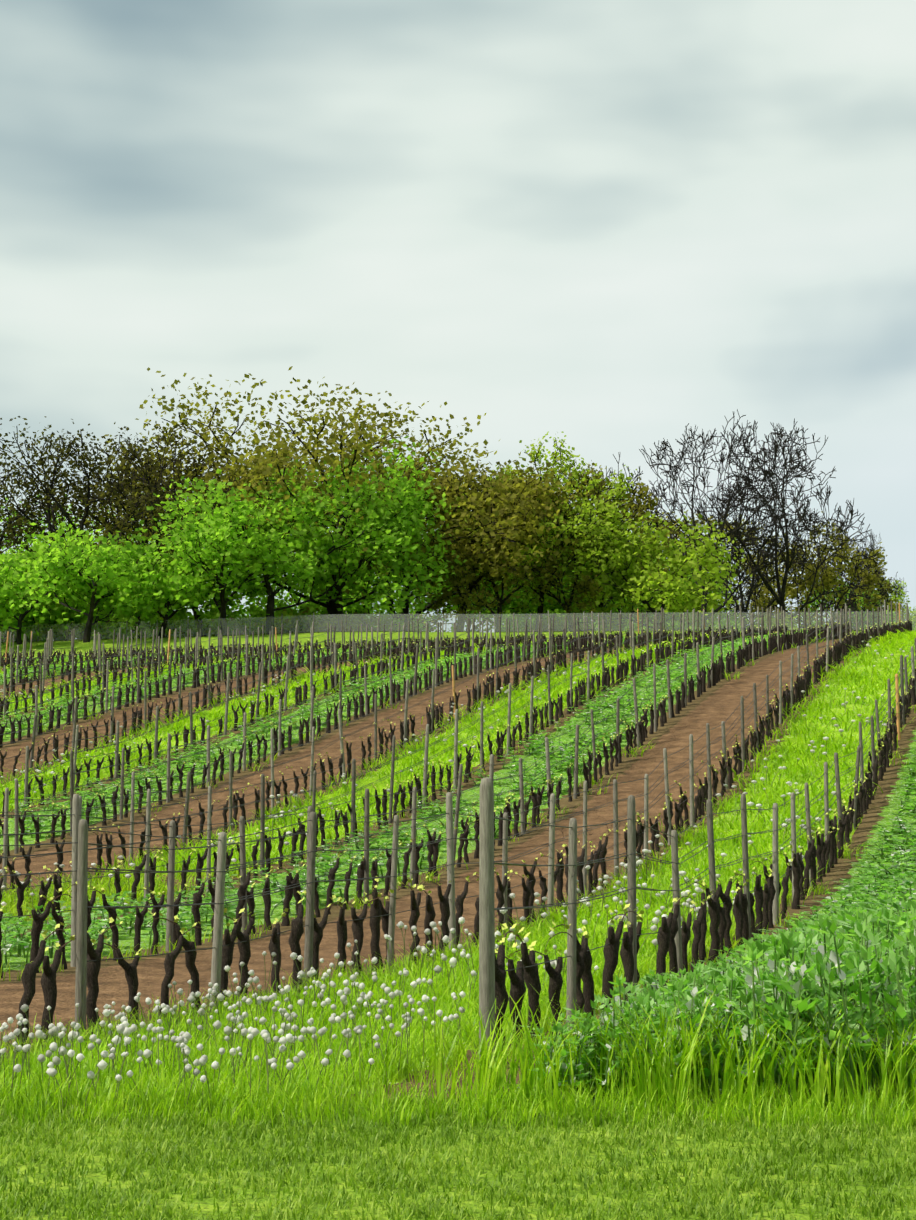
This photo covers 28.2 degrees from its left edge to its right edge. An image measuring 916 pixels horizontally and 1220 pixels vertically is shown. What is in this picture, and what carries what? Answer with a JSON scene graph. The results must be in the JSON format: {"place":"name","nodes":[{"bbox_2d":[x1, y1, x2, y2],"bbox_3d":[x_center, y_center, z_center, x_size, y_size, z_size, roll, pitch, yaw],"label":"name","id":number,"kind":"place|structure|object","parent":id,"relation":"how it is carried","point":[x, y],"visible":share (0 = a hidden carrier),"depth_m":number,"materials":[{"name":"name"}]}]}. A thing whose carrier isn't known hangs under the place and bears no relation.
{"place":"outdoors","nodes":[
{"label":"outdoors","id":0,"kind":"place"},
{"bbox_2d":[0,631,915,1219],"bbox_3d":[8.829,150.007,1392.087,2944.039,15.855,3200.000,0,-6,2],"label":"ground","id":1,"kind":"structure","parent":0,"point":[716,705],"depth_m":40.27,"materials":[{"name":"green plant"}]},
{"bbox_2d":[0,636,908,1108],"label":"wildflowers","id":2,"kind":"object","parent":1,"relation":"on","point":[122,1028],"visible":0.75,"depth_m":14.22,"materials":[{"name":"white plant"}]},
{"bbox_2d":[0,628,915,1219],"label":"grass","id":3,"kind":"structure","parent":1,"relation":"on","point":[278,1108],"depth_m":10.97,"materials":[{"name":"green plant"}]},
{"bbox_2d":[0,366,915,644],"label":"trees","id":4,"kind":"object","parent":1,"relation":"on","point":[504,542],"visible":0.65,"depth_m":146.05,"materials":[{"name":"green plant"}]},
{"bbox_2d":[0,618,915,1054],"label":"vines","id":5,"kind":"object","parent":1,"relation":"on","point":[830,848],"visible":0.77,"depth_m":37.20,"materials":[{"name":"brown plant"}]},
{"bbox_2d":[0,630,915,1106],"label":"cover crop","id":6,"kind":"object","parent":1,"relation":"on","point":[826,964],"visible":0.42,"depth_m":14.13,"materials":[{"name":"green plant"}]},
{"bbox_2d":[0,600,915,1059],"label":"posts","id":7,"kind":"object","parent":1,"relation":"on","point":[78,828],"visible":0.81,"depth_m":35.98,"materials":[{"name":"grey wood"}]},
{"bbox_2d":[0,611,915,971],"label":"wires","id":8,"kind":"object","parent":7,"relation":"attached to","point":[354,777],"visible":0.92,"depth_m":39.21,"materials":[{"name":"grey metal"}]},
{"bbox_2d":[0,609,915,640],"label":"fence","id":9,"kind":"object","parent":1,"relation":"on","point":[379,614],"visible":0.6,"depth_m":128.38,"materials":[{"name":"grey metal"}]},
{"bbox_2d":[0,0,915,640],"label":"sky","id":10,"kind":"structure","parent":0,"point":[613,226],"materials":[{"name":"white"}]}
]}

